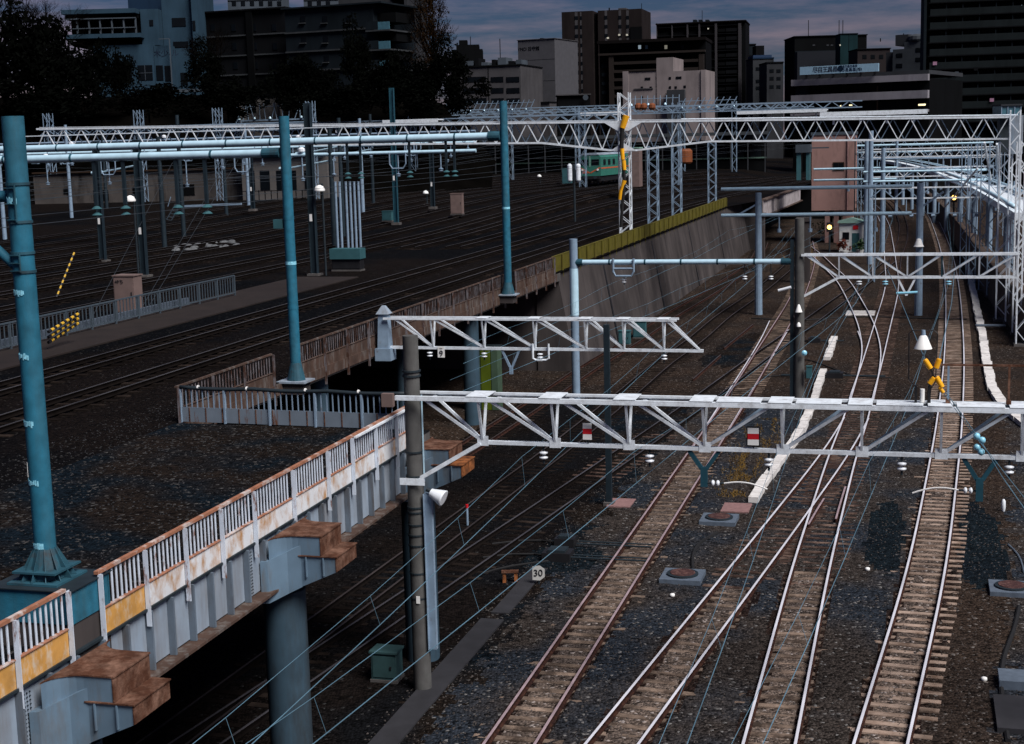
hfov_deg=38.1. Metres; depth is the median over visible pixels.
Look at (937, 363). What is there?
cable sleeve
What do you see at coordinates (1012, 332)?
lattice tower
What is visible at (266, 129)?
cable rail
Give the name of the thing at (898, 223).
railway track
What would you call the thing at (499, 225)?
railway track
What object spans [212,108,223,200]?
lattice tower
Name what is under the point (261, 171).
overhead wire
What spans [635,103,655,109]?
equipment box
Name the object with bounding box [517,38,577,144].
blank tower
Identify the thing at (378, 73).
evergreen shrub
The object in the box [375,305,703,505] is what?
catenary gantry
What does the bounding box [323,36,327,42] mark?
window
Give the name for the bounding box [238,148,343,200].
platform building
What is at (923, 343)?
lamp
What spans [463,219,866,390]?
overhead wire
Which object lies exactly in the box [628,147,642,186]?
relay hut
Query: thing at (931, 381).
cable sleeve
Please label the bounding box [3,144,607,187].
overhead wire
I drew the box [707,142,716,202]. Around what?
lattice tower
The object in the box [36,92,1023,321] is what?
truss gantry
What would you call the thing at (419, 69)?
evergreen shrub
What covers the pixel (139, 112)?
lattice tower
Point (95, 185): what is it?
dropper
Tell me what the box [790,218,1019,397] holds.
catenary gantry
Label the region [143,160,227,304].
overhead wire
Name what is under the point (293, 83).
evergreen shrub
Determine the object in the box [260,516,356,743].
bridge pier
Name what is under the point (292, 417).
railing
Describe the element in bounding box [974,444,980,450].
ball insulator
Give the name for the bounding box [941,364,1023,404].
rusty goalpost
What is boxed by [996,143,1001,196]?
stay tube
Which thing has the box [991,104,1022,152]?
rooftop cabin
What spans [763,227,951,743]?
overhead wire
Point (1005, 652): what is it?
cable
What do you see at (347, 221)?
stake
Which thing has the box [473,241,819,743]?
railway track
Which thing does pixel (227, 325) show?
railway track
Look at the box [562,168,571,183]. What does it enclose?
equipment cabinet
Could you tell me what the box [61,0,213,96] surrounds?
white building
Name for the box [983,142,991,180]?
stay tube
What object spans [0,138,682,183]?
overhead wire
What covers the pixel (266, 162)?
overhead wire
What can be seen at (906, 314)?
overhead wire
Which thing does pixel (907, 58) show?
pale corner building
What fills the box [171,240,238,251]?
ballast bags
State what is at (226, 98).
evergreen shrub
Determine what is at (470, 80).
window
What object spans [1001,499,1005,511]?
track marker
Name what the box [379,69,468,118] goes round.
evergreen shrub
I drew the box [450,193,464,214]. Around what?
equipment cabinet
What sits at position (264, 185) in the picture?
door
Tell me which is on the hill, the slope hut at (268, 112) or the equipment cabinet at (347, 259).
the slope hut at (268, 112)
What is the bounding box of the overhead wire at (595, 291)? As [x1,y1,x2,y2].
[469,226,747,344]
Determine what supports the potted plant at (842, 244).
on the ballast at (678, 381)
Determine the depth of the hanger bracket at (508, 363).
53.05 m
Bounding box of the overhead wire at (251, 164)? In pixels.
[0,139,613,178]
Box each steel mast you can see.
[0,116,86,587]
[273,116,314,394]
[498,101,519,302]
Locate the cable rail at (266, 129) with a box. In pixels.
[26,122,498,136]
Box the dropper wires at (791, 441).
[712,215,892,648]
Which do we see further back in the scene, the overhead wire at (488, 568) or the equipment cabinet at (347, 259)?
the equipment cabinet at (347, 259)
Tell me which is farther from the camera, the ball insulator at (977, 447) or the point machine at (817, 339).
the point machine at (817, 339)
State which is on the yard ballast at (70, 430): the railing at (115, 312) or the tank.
the tank
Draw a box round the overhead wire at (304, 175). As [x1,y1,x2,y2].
[37,142,691,194]
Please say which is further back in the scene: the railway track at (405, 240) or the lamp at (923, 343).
the railway track at (405, 240)
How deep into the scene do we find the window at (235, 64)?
228.51 m
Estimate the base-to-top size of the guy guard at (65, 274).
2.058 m
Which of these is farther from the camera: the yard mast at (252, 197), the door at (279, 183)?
the door at (279, 183)
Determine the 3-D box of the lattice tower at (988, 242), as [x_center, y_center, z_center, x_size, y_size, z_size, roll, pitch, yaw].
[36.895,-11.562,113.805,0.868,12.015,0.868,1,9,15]
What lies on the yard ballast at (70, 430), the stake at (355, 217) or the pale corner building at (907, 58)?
the stake at (355, 217)
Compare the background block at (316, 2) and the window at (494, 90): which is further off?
the window at (494, 90)
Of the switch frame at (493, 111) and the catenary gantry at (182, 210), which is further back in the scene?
the switch frame at (493, 111)
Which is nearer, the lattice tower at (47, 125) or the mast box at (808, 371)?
the mast box at (808, 371)
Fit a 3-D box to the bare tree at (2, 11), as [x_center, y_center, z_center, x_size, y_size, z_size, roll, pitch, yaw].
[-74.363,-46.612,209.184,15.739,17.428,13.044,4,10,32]
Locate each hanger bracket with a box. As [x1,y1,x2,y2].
[501,350,519,373]
[532,344,549,360]
[687,450,720,486]
[896,279,917,295]
[962,459,998,501]
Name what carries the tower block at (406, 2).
on the hill
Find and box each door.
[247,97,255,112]
[260,170,269,189]
[276,171,281,189]
[292,171,296,189]
[852,233,858,251]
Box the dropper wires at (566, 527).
[314,290,857,730]
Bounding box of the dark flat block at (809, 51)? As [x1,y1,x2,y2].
[784,20,867,156]
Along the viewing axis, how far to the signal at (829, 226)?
156.31 m
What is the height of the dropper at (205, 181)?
1.730 m
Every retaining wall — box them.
[32,167,242,203]
[536,202,754,370]
[914,182,1023,341]
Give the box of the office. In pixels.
[460,39,542,145]
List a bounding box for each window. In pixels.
[138,65,152,79]
[156,65,163,80]
[164,66,170,80]
[172,18,185,26]
[173,41,187,47]
[180,73,187,84]
[210,24,214,31]
[231,24,235,31]
[232,42,236,49]
[233,62,237,68]
[271,24,276,31]
[272,42,277,49]
[300,16,304,22]
[301,36,305,42]
[322,16,327,22]
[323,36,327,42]
[324,55,328,61]
[464,76,485,82]
[465,98,486,103]
[491,77,502,82]
[491,88,503,93]
[491,98,503,103]
[506,77,518,82]
[506,88,519,93]
[507,98,519,103]
[833,162,843,170]
[843,232,848,239]
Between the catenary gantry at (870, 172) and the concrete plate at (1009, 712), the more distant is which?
the catenary gantry at (870, 172)
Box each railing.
[0,275,235,348]
[0,406,405,708]
[174,257,555,423]
[179,385,404,428]
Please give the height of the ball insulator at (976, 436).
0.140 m
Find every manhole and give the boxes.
[659,568,705,585]
[699,513,738,526]
[988,579,1023,597]
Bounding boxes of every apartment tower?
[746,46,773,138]
[920,0,1023,190]
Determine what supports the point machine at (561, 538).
on the ballast bed
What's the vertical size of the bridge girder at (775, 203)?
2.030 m
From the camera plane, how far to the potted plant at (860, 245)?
157.35 m
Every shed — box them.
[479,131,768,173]
[837,217,863,251]
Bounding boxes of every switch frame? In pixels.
[237,103,303,121]
[451,99,534,113]
[631,94,679,106]
[679,96,736,110]
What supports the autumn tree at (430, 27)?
on the hill
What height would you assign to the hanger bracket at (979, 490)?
0.928 m
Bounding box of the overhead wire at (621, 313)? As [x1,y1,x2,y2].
[451,216,866,379]
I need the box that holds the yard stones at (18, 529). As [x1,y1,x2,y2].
[0,372,399,664]
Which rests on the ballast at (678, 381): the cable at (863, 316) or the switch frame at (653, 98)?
the cable at (863, 316)
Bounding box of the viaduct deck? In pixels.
[16,273,560,683]
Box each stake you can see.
[334,182,338,247]
[338,182,342,247]
[344,182,349,247]
[349,182,353,247]
[353,182,357,247]
[357,182,361,246]
[465,504,468,524]
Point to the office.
(520, 80)
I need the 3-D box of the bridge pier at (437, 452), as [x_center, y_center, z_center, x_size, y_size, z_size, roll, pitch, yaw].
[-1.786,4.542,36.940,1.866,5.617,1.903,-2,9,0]
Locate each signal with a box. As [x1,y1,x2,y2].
[567,164,580,221]
[827,222,832,252]
[951,193,956,251]
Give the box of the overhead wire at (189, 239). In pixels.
[149,160,237,305]
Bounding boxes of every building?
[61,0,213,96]
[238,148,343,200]
[456,36,482,111]
[623,57,714,141]
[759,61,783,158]
[790,63,962,199]
[811,131,857,242]
[848,48,890,73]
[880,33,919,71]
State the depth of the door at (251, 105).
203.64 m
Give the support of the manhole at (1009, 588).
on the ballast bed
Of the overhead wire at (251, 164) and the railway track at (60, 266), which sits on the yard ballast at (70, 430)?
the railway track at (60, 266)
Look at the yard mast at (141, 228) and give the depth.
85.98 m
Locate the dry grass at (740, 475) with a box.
[712,247,816,496]
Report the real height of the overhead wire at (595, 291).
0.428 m
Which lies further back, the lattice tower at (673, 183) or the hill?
the hill
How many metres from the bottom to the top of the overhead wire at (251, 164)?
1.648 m
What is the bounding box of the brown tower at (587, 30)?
[562,3,650,141]
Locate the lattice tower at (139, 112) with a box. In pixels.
[133,110,148,201]
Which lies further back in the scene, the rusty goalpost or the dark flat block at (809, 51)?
the dark flat block at (809, 51)
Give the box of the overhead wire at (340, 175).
[32,143,778,189]
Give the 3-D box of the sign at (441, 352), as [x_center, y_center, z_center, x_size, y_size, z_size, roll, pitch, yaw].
[-2.562,-0.721,53.591,0.260,0.400,0.031,1,9,15]
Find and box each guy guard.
[47,313,78,333]
[47,317,78,338]
[47,322,78,343]
[56,252,74,297]
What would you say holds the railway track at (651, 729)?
on the ballast at (678, 381)
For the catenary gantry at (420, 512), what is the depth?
33.18 m
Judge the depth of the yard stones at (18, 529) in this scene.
33.17 m
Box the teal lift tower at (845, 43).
[835,33,857,73]
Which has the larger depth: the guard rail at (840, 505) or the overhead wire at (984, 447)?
the guard rail at (840, 505)
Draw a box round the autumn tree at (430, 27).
[402,0,457,102]
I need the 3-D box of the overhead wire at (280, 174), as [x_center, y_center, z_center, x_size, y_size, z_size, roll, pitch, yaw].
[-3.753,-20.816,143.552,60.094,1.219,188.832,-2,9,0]
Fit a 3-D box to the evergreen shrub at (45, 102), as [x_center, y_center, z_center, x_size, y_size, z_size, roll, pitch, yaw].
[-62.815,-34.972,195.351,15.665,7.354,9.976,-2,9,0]
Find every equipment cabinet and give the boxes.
[112,274,142,312]
[329,248,365,270]
[368,644,404,683]
[381,211,393,221]
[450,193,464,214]
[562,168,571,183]
[618,330,631,344]
[633,321,646,338]
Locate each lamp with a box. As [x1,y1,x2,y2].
[127,194,139,273]
[314,184,326,275]
[423,190,427,203]
[795,304,801,311]
[908,330,937,402]
[913,239,923,246]
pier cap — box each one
[29,639,170,743]
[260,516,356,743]
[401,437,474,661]
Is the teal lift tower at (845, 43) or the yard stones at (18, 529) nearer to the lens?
the yard stones at (18, 529)
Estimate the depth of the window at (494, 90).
329.66 m
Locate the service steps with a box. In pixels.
[166,197,241,220]
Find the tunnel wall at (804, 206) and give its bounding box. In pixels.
[765,183,841,229]
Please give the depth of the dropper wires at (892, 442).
33.15 m
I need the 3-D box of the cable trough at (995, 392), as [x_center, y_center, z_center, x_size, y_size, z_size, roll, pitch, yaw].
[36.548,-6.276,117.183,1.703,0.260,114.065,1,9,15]
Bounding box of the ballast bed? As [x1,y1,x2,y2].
[102,398,1023,743]
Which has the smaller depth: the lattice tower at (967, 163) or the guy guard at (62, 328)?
the guy guard at (62, 328)
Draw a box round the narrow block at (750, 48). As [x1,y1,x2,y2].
[749,44,755,56]
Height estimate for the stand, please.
0.360 m
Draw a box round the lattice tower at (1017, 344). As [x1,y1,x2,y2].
[1013,141,1023,346]
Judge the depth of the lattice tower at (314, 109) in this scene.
175.20 m
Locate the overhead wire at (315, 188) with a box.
[0,148,772,218]
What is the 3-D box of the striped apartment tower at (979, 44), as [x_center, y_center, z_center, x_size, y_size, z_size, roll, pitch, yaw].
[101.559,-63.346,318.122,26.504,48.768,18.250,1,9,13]
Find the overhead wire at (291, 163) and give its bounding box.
[29,137,667,181]
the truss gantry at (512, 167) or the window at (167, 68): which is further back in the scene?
the truss gantry at (512, 167)
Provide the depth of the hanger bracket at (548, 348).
52.60 m
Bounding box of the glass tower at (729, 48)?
[655,20,749,139]
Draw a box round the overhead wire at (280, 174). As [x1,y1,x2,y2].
[39,143,650,190]
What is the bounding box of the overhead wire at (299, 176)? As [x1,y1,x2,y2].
[3,142,804,203]
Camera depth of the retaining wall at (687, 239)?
104.70 m
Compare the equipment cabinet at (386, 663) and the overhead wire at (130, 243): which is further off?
the overhead wire at (130, 243)
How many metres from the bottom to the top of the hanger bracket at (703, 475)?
0.829 m
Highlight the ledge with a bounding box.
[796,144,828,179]
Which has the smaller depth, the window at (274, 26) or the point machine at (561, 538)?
the point machine at (561, 538)
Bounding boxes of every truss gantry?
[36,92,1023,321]
[40,121,316,136]
[225,110,624,186]
[449,105,616,179]
[459,101,813,171]
[623,100,861,184]
[856,137,979,200]
[857,148,1001,216]
[861,146,1008,235]
[868,181,1014,281]
[873,162,993,231]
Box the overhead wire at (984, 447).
[944,394,1023,496]
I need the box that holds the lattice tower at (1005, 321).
[1003,110,1021,323]
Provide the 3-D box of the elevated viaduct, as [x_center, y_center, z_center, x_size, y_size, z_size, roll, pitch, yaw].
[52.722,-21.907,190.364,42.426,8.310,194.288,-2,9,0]
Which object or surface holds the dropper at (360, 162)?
hanging from the pipe beam at (488, 136)
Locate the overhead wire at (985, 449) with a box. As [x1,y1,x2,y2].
[942,387,1023,507]
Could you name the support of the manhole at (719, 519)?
on the ballast bed
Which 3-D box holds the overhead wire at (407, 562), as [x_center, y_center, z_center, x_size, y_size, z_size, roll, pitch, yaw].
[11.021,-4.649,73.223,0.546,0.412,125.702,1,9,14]
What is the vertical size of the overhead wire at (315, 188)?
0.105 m
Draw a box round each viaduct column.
[310,377,328,426]
[395,349,404,413]
[462,315,480,425]
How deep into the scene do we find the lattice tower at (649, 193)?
116.49 m
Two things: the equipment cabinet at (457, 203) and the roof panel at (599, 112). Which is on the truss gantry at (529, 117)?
the roof panel at (599, 112)
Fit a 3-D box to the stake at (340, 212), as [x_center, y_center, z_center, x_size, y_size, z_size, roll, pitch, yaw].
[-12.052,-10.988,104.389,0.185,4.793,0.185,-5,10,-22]
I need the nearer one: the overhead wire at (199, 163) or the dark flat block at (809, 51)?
the overhead wire at (199, 163)
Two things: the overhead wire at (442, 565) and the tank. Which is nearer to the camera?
the overhead wire at (442, 565)
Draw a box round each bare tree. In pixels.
[0,0,28,102]
[0,0,97,47]
[181,27,232,85]
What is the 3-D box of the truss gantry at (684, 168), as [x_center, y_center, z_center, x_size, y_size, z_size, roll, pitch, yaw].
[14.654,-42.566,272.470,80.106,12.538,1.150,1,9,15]
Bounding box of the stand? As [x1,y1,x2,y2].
[501,569,518,582]
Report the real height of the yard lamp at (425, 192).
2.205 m
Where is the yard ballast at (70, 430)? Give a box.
[0,156,811,682]
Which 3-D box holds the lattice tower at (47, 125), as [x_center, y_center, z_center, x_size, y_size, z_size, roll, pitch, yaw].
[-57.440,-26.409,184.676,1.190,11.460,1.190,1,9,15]
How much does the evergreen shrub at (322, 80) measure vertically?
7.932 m
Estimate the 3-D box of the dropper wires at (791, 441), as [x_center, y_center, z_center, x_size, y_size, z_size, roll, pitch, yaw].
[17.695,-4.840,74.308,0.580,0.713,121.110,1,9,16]
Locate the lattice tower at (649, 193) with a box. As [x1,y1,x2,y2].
[647,146,659,223]
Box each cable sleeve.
[923,358,932,369]
[928,376,934,384]
[934,358,941,368]
[935,376,943,387]
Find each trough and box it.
[1,298,188,348]
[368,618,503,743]
[748,369,826,502]
[823,336,837,359]
[966,263,1020,426]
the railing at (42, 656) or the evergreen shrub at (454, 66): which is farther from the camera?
the evergreen shrub at (454, 66)
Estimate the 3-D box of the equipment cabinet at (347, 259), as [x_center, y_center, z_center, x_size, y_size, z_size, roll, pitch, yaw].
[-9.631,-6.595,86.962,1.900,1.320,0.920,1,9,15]
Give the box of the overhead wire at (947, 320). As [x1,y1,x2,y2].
[939,272,954,357]
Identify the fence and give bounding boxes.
[552,197,726,275]
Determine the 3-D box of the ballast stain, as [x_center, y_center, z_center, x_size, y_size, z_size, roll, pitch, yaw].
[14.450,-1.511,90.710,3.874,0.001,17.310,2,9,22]
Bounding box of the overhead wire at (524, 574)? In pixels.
[313,302,856,743]
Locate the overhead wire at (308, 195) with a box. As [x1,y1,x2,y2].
[1,148,788,227]
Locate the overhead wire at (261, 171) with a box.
[0,137,682,182]
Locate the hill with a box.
[0,90,495,202]
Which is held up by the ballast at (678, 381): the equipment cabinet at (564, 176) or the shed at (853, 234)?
the shed at (853, 234)
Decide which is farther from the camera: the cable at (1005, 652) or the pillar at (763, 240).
the pillar at (763, 240)
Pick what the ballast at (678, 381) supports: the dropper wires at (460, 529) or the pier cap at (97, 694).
the pier cap at (97, 694)
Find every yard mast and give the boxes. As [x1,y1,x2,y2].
[91,141,110,261]
[132,140,152,276]
[248,158,257,210]
[303,103,322,275]
[389,88,401,224]
[428,142,437,208]
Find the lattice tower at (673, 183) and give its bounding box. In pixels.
[671,141,681,214]
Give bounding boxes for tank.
[677,149,691,163]
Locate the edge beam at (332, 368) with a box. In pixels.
[182,275,556,423]
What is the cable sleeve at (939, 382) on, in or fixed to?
attached to the catenary gantry at (420, 512)
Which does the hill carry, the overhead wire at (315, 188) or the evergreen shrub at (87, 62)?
the evergreen shrub at (87, 62)
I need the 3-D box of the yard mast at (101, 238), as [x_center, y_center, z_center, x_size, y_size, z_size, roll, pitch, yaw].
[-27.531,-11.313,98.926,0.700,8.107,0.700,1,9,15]
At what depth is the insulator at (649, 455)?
32.82 m
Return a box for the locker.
[479,344,502,409]
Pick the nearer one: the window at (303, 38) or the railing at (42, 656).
the railing at (42, 656)
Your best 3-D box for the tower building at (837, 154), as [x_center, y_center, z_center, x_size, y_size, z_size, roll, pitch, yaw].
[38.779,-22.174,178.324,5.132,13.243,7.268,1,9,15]
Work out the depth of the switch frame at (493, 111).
235.06 m
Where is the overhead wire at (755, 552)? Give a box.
[687,221,891,743]
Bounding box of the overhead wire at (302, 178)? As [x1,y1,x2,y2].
[30,144,721,199]
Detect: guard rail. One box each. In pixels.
[693,354,720,380]
[694,321,769,445]
[723,324,752,349]
[728,330,787,428]
[807,498,824,527]
[834,486,846,522]
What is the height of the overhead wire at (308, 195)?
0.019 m
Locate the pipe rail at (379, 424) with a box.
[354,409,404,437]
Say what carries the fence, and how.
on the yard ballast at (70, 430)
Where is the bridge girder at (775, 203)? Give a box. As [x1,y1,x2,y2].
[762,190,802,212]
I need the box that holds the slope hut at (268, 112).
[239,94,281,135]
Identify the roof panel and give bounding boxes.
[382,118,443,128]
[580,111,621,119]
[737,109,827,118]
[820,109,927,124]
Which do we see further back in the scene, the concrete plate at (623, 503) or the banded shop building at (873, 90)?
the banded shop building at (873, 90)
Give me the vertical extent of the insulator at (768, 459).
0.400 m
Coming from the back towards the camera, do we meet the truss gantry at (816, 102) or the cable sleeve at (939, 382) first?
the truss gantry at (816, 102)
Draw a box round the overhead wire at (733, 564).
[659,260,874,743]
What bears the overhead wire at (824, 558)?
hanging from the dropper wires at (892, 442)
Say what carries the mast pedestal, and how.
on the viaduct deck
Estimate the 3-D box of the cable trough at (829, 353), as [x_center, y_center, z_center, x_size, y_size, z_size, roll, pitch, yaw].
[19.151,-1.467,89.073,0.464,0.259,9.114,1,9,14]
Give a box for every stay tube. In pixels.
[945,168,978,206]
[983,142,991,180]
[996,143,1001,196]
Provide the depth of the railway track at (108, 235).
142.29 m
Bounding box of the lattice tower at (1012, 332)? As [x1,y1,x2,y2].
[1010,142,1023,334]
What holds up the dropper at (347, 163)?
hanging from the overhead wire at (251, 164)
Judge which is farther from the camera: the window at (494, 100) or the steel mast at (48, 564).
the window at (494, 100)
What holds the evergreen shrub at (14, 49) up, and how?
on the hill
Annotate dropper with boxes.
[91,161,101,215]
[120,161,129,215]
[173,159,183,214]
[202,159,211,214]
[345,144,350,178]
[358,143,363,178]
[407,142,412,177]
[444,141,449,176]
[452,141,457,176]
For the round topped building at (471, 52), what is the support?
on the city ground at (526, 397)
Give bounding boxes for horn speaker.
[426,487,447,505]
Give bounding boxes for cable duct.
[618,115,629,226]
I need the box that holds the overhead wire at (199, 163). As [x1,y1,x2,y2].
[2,139,571,170]
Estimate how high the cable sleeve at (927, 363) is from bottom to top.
0.241 m
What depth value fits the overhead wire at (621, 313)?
58.75 m
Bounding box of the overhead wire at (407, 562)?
[193,232,787,743]
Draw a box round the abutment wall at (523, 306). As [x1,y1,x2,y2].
[351,291,537,370]
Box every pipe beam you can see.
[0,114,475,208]
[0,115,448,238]
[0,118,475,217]
[0,131,499,152]
[0,148,279,163]
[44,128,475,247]
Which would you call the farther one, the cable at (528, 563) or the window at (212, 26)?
the window at (212, 26)
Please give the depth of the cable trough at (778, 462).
60.40 m
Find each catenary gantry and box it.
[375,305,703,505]
[395,334,1023,690]
[569,239,790,398]
[721,183,943,315]
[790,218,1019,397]
[814,141,911,252]
[857,141,996,210]
[859,156,970,222]
[863,131,986,263]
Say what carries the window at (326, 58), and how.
in the grey apartment block at (314, 33)
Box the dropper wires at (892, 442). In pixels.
[798,213,951,643]
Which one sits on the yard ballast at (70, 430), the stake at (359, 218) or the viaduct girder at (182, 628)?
the stake at (359, 218)
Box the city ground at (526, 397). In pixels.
[329,139,783,397]
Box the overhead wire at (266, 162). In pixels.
[69,146,535,179]
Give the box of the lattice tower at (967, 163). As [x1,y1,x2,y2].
[959,144,968,274]
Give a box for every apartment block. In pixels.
[205,6,289,90]
[281,1,416,91]
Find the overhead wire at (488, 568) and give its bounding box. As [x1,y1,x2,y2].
[246,288,857,743]
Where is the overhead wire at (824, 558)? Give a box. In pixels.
[731,222,949,743]
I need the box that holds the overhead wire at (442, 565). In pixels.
[252,233,793,743]
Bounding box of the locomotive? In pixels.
[579,142,628,184]
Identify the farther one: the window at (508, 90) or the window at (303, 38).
the window at (508, 90)
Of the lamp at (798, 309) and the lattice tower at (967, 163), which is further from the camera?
the lattice tower at (967, 163)
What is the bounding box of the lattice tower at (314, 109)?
[305,101,319,198]
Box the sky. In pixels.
[0,0,920,138]
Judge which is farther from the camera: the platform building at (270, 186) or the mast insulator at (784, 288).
the platform building at (270, 186)
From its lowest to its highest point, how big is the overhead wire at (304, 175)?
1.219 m
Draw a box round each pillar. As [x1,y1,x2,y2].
[762,217,764,269]
[796,217,811,282]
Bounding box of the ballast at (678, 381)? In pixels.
[217,190,1023,444]
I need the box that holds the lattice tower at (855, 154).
[854,138,864,217]
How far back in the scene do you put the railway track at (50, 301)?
97.62 m
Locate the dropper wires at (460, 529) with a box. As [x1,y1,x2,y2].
[226,231,791,743]
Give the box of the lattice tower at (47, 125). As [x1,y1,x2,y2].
[42,113,56,173]
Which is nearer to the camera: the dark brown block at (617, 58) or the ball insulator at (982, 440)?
the ball insulator at (982, 440)
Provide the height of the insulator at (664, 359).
0.380 m
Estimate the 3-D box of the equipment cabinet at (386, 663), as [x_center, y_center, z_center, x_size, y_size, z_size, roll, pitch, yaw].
[-3.024,7.068,35.857,0.700,0.800,0.585,1,9,15]
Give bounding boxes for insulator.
[539,446,547,463]
[645,449,653,466]
[661,352,666,362]
[708,480,766,489]
[764,453,772,470]
[778,286,791,291]
[897,457,906,474]
[912,487,975,493]
[973,433,979,439]
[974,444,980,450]
[978,448,984,455]
[979,437,985,443]
[1004,460,1013,478]
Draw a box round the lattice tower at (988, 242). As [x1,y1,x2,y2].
[985,142,998,296]
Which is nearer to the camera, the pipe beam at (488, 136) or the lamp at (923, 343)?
the lamp at (923, 343)
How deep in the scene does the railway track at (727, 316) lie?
48.77 m
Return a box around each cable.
[482,558,610,573]
[691,531,717,568]
[751,316,966,320]
[786,358,890,377]
[999,604,1020,741]
[1007,544,1023,572]
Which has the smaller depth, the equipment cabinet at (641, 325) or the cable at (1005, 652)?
the cable at (1005, 652)
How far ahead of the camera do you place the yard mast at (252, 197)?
149.41 m
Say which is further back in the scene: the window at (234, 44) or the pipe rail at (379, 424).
the window at (234, 44)
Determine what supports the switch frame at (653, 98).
attached to the truss gantry at (816, 102)
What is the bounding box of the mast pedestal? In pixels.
[0,568,111,657]
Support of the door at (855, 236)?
in the shed at (853, 234)
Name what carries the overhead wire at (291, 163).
hanging from the truss gantry at (630, 126)
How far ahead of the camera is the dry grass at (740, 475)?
57.75 m
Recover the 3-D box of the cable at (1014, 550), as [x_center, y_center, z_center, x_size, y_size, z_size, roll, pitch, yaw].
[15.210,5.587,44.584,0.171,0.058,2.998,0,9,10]
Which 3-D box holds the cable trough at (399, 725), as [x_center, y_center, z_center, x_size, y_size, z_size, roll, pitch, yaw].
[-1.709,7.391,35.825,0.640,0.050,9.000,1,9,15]
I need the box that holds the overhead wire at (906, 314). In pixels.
[887,270,924,358]
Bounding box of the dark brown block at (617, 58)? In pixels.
[597,37,711,142]
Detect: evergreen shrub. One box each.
[0,0,81,112]
[0,79,98,134]
[17,17,103,120]
[34,45,120,112]
[92,37,141,111]
[93,83,198,122]
[171,76,272,122]
[184,36,242,107]
[256,53,322,113]
[286,56,344,111]
[339,12,383,111]
[351,56,416,111]
[379,46,448,114]
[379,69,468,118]
[426,32,491,115]
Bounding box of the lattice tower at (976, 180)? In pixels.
[967,143,977,285]
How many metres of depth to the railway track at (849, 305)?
110.25 m
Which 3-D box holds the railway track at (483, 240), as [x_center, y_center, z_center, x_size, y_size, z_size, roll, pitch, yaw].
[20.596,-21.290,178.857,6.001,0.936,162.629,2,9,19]
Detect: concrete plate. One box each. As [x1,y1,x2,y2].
[491,567,546,613]
[606,498,635,507]
[720,502,751,512]
[845,310,874,315]
[993,694,1023,733]
[997,668,1023,690]
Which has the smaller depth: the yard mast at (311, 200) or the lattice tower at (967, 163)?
the yard mast at (311, 200)
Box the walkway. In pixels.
[0,277,358,370]
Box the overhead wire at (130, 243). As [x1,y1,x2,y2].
[94,162,172,312]
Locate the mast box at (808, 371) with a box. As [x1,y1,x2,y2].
[806,365,812,377]
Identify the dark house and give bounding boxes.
[556,94,590,143]
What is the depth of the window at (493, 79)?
329.34 m
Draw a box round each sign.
[438,346,444,357]
[532,565,544,583]
[583,423,591,443]
[747,426,759,448]
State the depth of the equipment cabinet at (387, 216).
131.65 m
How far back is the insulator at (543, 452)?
33.46 m
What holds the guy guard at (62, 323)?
attached to the walkway
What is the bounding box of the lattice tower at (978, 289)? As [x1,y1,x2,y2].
[977,142,989,291]
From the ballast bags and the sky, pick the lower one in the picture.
the ballast bags
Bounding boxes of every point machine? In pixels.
[482,545,647,562]
[492,533,652,547]
[762,370,805,377]
[777,336,843,342]
[789,370,884,378]
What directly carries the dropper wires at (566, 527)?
hanging from the overhead wire at (488, 568)
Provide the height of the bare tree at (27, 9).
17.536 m
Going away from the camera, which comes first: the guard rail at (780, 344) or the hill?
the guard rail at (780, 344)
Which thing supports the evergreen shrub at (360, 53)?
on the hill
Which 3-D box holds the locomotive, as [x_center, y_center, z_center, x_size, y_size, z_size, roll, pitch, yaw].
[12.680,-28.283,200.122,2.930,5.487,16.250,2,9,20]
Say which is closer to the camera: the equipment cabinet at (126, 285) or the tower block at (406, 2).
the equipment cabinet at (126, 285)
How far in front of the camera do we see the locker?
71.73 m
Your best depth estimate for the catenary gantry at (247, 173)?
163.70 m
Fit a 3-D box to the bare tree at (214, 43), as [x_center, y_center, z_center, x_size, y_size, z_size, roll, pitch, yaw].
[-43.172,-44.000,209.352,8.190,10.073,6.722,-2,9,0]
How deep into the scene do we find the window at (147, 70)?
221.48 m
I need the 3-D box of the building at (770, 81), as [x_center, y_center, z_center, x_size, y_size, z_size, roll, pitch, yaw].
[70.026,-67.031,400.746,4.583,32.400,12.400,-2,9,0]
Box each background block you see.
[227,0,288,9]
[303,0,337,5]
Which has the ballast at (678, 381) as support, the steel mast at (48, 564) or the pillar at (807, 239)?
the pillar at (807, 239)
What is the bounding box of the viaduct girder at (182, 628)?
[0,449,407,743]
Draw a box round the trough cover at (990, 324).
[975,324,1005,325]
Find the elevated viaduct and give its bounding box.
[880,159,1022,270]
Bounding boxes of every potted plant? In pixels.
[811,220,824,240]
[836,237,850,252]
[852,238,864,252]
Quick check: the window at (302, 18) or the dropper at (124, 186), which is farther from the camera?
the window at (302, 18)
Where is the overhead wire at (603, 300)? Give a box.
[463,219,774,363]
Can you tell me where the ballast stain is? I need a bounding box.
[699,331,789,368]
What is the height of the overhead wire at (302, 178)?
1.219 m
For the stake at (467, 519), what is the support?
on the ballast at (678, 381)
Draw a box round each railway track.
[0,170,879,436]
[0,171,860,398]
[0,172,665,278]
[0,172,686,287]
[0,172,711,299]
[0,174,737,315]
[0,175,558,245]
[0,177,575,260]
[0,177,760,332]
[0,178,581,269]
[3,176,561,251]
[131,242,794,743]
[168,260,896,743]
[348,242,771,541]
[394,177,781,249]
[442,176,803,248]
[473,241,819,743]
[584,417,869,743]
[734,199,903,743]
[811,246,883,404]
[848,199,973,743]
[885,199,911,290]
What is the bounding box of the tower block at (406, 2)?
[338,0,427,60]
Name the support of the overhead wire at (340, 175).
hanging from the truss gantry at (630, 126)

